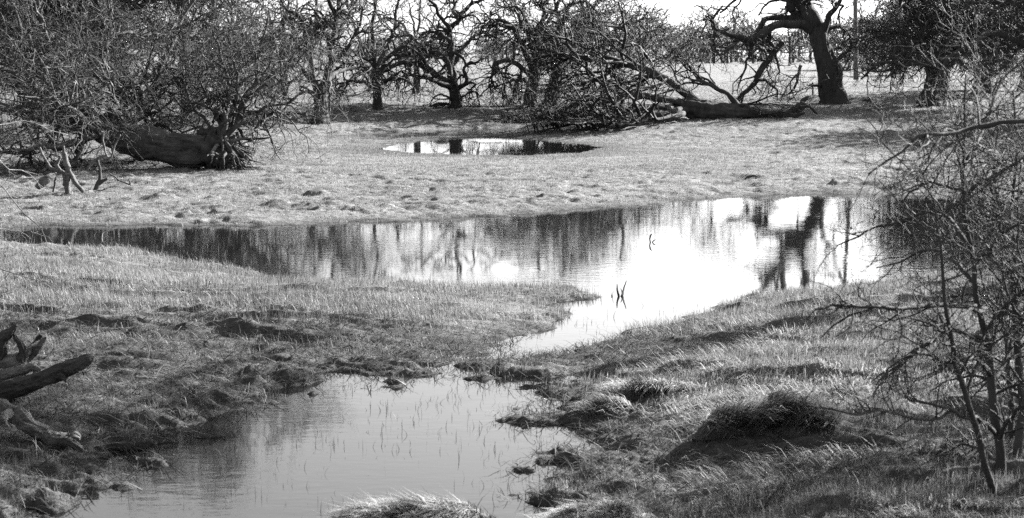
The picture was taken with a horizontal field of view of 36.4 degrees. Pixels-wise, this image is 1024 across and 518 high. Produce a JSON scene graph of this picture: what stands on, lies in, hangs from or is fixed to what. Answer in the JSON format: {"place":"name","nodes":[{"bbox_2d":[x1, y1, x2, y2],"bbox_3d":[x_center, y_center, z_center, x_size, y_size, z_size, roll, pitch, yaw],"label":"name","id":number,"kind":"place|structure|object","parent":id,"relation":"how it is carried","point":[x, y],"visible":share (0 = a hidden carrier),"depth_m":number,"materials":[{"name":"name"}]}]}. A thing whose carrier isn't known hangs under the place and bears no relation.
{"place":"outdoors","nodes":[
{"label":"outdoors","id":0,"kind":"place"},
{"bbox_2d":[274,111,305,115],"bbox_3d":[-7.191,-4.723,50.518,1.186,0.281,0.156,0,7,-4],"label":"fallen branch","id":1,"kind":"object","parent":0,"point":[293,113],"visible":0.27,"depth_m":50.47,"materials":[{"name":"grey wood"}]},
{"bbox_2d":[7,201,931,517],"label":"water grass","id":2,"kind":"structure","parent":0,"point":[377,387],"depth_m":11.29,"materials":[{"name":"grey plant"}]},
{"bbox_2d":[335,128,606,155],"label":"pond water","id":3,"kind":"structure","parent":0,"point":[495,146],"depth_m":41.59,"materials":[{"name":"black liquid"}]},
{"bbox_2d":[0,57,1023,517],"bbox_3d":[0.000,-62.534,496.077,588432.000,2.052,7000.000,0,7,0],"label":"ground","id":4,"kind":"structure","parent":0,"point":[358,119],"depth_m":15.14,"materials":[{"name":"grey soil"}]},
{"bbox_2d":[0,324,46,382],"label":"dead limb","id":5,"kind":"object","parent":4,"relation":"on","point":[13,365],"visible":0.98,"depth_m":11.15,"materials":[{"name":"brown wood"}]},
{"bbox_2d":[0,108,75,316],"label":"bare shrub","id":6,"kind":"object","parent":4,"relation":"on","point":[2,186],"visible":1,"depth_m":13.02,"materials":[{"name":"grey plant"}]},
{"bbox_2d":[0,398,83,452],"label":"dead limb","id":7,"kind":"object","parent":4,"relation":"on","point":[22,419],"visible":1,"depth_m":9.88,"materials":[{"name":"grey wood"}]},
{"bbox_2d":[35,146,84,193],"bbox_3d":[-7.721,-1.484,26.589,0.766,0.875,0.436,0,7,0],"label":"dead branch","id":8,"kind":"object","parent":4,"relation":"on","point":[68,175],"visible":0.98,"depth_m":26.71,"materials":[{"name":"grey wood"}]},
{"bbox_2d":[86,132,130,191],"bbox_3d":[-7.172,-1.683,27.253,0.996,1.080,0.090,0,7,0],"label":"dead branch","id":9,"kind":"object","parent":4,"relation":"on","point":[99,181],"visible":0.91,"depth_m":27.25,"materials":[{"name":"grey wood"}]},
{"bbox_2d":[0,0,247,127],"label":"standing oak","id":10,"kind":"object","parent":4,"relation":"on","point":[45,11],"visible":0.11,"depth_m":43.82,"materials":[{"name":"grey plant"}]},
{"bbox_2d":[0,0,313,122],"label":"standing oak","id":11,"kind":"object","parent":4,"relation":"on","point":[136,6],"visible":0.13,"depth_m":45.33,"materials":[{"name":"grey plant"}]},
{"bbox_2d":[0,0,358,174],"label":"fallen oak","id":12,"kind":"object","parent":4,"relation":"on","point":[73,111],"visible":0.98,"depth_m":33.03,"materials":[{"name":"grey plant"}]},
{"bbox_2d":[78,0,282,122],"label":"standing oak","id":13,"kind":"object","parent":4,"relation":"on","point":[185,4],"visible":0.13,"depth_m":45.47,"materials":[{"name":"grey plant"}]},
{"bbox_2d":[210,0,365,95],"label":"standing oak","id":14,"kind":"object","parent":4,"relation":"on","point":[283,11],"visible":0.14,"depth_m":62.75,"materials":[{"name":"grey plant"}]},
{"bbox_2d":[234,0,404,123],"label":"standing oak","id":15,"kind":"object","parent":4,"relation":"on","point":[337,13],"visible":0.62,"depth_m":49.04,"materials":[{"name":"grey plant"}]},
{"bbox_2d":[308,0,463,112],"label":"standing oak","id":16,"kind":"object","parent":4,"relation":"on","point":[374,62],"visible":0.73,"depth_m":52.90,"materials":[{"name":"grey plant"}]},
{"bbox_2d":[308,486,495,517],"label":"grass tussock","id":17,"kind":"object","parent":4,"relation":"on","point":[421,507],"depth_m":8.40,"materials":[{"name":"grey plant"}]},
{"bbox_2d":[344,0,495,93],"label":"standing oak","id":18,"kind":"object","parent":4,"relation":"on","point":[416,33],"visible":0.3,"depth_m":65.23,"materials":[{"name":"grey plant"}]},
{"bbox_2d":[429,102,448,106],"bbox_3d":[-2.472,-5.491,55.211,0.951,0.271,0.533,0,7,0],"label":"fallen branch","id":19,"kind":"object","parent":4,"relation":"on","point":[440,104],"visible":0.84,"depth_m":55.33,"materials":[{"name":"grey wood"}]},
{"bbox_2d":[351,0,533,107],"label":"standing oak","id":20,"kind":"object","parent":4,"relation":"on","point":[449,81],"visible":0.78,"depth_m":55.11,"materials":[{"name":"black plant"}]},
{"bbox_2d":[0,0,1019,85],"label":"woodland","id":21,"kind":"object","parent":4,"relation":"on","point":[791,43],"visible":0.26,"depth_m":233.38,"materials":[{"name":"grey plant"}]},
{"bbox_2d":[0,280,1023,517],"bbox_3d":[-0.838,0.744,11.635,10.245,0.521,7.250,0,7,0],"label":"stem litter","id":22,"kind":"object","parent":4,"relation":"on","point":[633,343],"visible":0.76,"depth_m":10.85,"materials":[{"name":"grey plant"}]},
{"bbox_2d":[0,353,93,401],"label":"dead limb","id":23,"kind":"object","parent":22,"relation":"on","point":[17,387],"visible":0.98,"depth_m":10.60,"materials":[{"name":"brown wood"}]},
{"bbox_2d":[448,0,638,107],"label":"standing oak","id":24,"kind":"object","parent":4,"relation":"on","point":[496,70],"visible":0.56,"depth_m":54.62,"materials":[{"name":"black plant"}]},
{"bbox_2d":[485,0,686,105],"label":"standing oak","id":25,"kind":"object","parent":4,"relation":"on","point":[606,4],"visible":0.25,"depth_m":55.79,"materials":[{"name":"grey plant"}]},
{"bbox_2d":[509,491,664,517],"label":"grass tussock","id":26,"kind":"object","parent":4,"relation":"on","point":[619,508],"depth_m":8.07,"materials":[{"name":"grey plant"}]},
{"bbox_2d":[565,384,640,421],"bbox_3d":[0.606,1.013,10.796,0.620,0.269,0.426,-3,8,-20],"label":"grass tussock","id":27,"kind":"object","parent":4,"relation":"on","point":[617,406],"depth_m":10.75,"materials":[{"name":"grey plant"}]},
{"bbox_2d":[584,0,708,85],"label":"standing oak","id":28,"kind":"object","parent":4,"relation":"on","point":[651,19],"visible":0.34,"depth_m":71.16,"materials":[{"name":"grey plant"}]},
{"bbox_2d":[590,371,706,402],"bbox_3d":[0.995,0.903,11.261,1.015,0.286,0.430,0,7,0],"label":"grass tussock","id":29,"kind":"object","parent":4,"relation":"on","point":[639,386],"depth_m":11.24,"materials":[{"name":"grey plant"}]},
{"bbox_2d":[472,0,829,134],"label":"fallen oak","id":30,"kind":"object","parent":4,"relation":"on","point":[690,105],"visible":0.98,"depth_m":48.57,"materials":[{"name":"black plant"}]},
{"bbox_2d":[710,181,733,184],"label":"puddle water","id":31,"kind":"structure","parent":4,"relation":"on","point":[714,183],"depth_m":30.49,"materials":[{"name":"white liquid"}]},
{"bbox_2d":[744,174,757,179],"bbox_3d":[4.717,-1.608,30.766,0.293,0.124,0.057,0,7,0],"label":"fallen branch","id":32,"kind":"object","parent":4,"relation":"on","point":[749,176],"visible":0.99,"depth_m":30.74,"materials":[{"name":"grey wood"}]},
{"bbox_2d":[687,379,861,440],"bbox_3d":[1.630,0.910,9.587,1.117,0.368,0.653,0,7,0],"label":"grass tussock","id":33,"kind":"object","parent":4,"relation":"on","point":[778,412],"depth_m":9.49,"materials":[{"name":"grey plant"}]},
{"bbox_2d":[679,0,884,104],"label":"leaning oak","id":34,"kind":"object","parent":4,"relation":"on","point":[805,16],"visible":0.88,"depth_m":55.16,"materials":[{"name":"black plant"}]},
{"bbox_2d":[853,0,858,79],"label":"utility pole","id":35,"kind":"object","parent":4,"relation":"on","point":[855,13],"visible":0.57,"depth_m":93.53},
{"bbox_2d":[837,0,962,74],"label":"standing oak","id":36,"kind":"object","parent":4,"relation":"on","point":[866,23],"visible":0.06,"depth_m":104.72,"materials":[{"name":"grey plant"}]},
{"bbox_2d":[789,0,1023,495],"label":"bare shrub","id":37,"kind":"object","parent":4,"relation":"on","point":[984,358],"visible":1,"depth_m":8.12,"materials":[{"name":"grey plant"}]},
{"bbox_2d":[823,0,1023,107],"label":"evergreen oak","id":38,"kind":"object","parent":4,"relation":"on","point":[907,15],"visible":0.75,"depth_m":53.15,"materials":[{"name":"black plant"}]},
{"bbox_2d":[850,0,1023,94],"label":"evergreen oak","id":39,"kind":"object","parent":4,"relation":"on","point":[991,82],"visible":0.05,"depth_m":61.45,"materials":[{"name":"black plant"}]},
{"bbox_2d":[908,0,1023,124],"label":"standing oak","id":40,"kind":"object","parent":4,"relation":"on","point":[1013,38],"visible":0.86,"depth_m":45.46,"materials":[{"name":"grey plant"}]},
{"bbox_2d":[953,6,1022,67],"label":"standing oak","id":41,"kind":"object","parent":4,"relation":"on","point":[1015,30],"visible":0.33,"depth_m":51.63,"materials":[{"name":"grey plant"}]},
{"bbox_2d":[952,49,1023,90],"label":"standing oak","id":42,"kind":"object","parent":4,"relation":"on","point":[1022,82],"visible":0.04,"depth_m":67.98,"materials":[{"name":"grey plant"}]},
{"bbox_2d":[990,50,1023,199],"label":"bare sapling","id":43,"kind":"object","parent":4,"relation":"on","point":[1014,70],"visible":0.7,"depth_m":10.63,"materials":[{"name":"grey plant"}]},
{"bbox_2d":[0,193,1023,517],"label":"pond water","id":44,"kind":"structure","parent":0,"point":[700,255],"depth_m":16.74,"materials":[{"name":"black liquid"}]},
{"bbox_2d":[96,439,156,449],"bbox_3d":[-2.477,1.202,9.994,0.397,0.089,0.094,0,7,0],"label":"floating log","id":45,"kind":"object","parent":44,"relation":"on","point":[149,443],"visible":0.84,"depth_m":9.99,"materials":[{"name":"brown wood"}]},
{"bbox_2d":[611,281,626,295],"bbox_3d":[1.113,0.347,16.382,0.215,0.209,0.262,0,7,0],"label":"stick cluster","id":46,"kind":"object","parent":44,"relation":"in","point":[622,292],"visible":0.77,"depth_m":16.41,"materials":[{"name":"grey wood"}]},
{"bbox_2d":[55,0,1021,56],"label":"sky","id":47,"kind":"structure","parent":0,"point":[679,5],"materials":[{"name":"white"}]}
]}

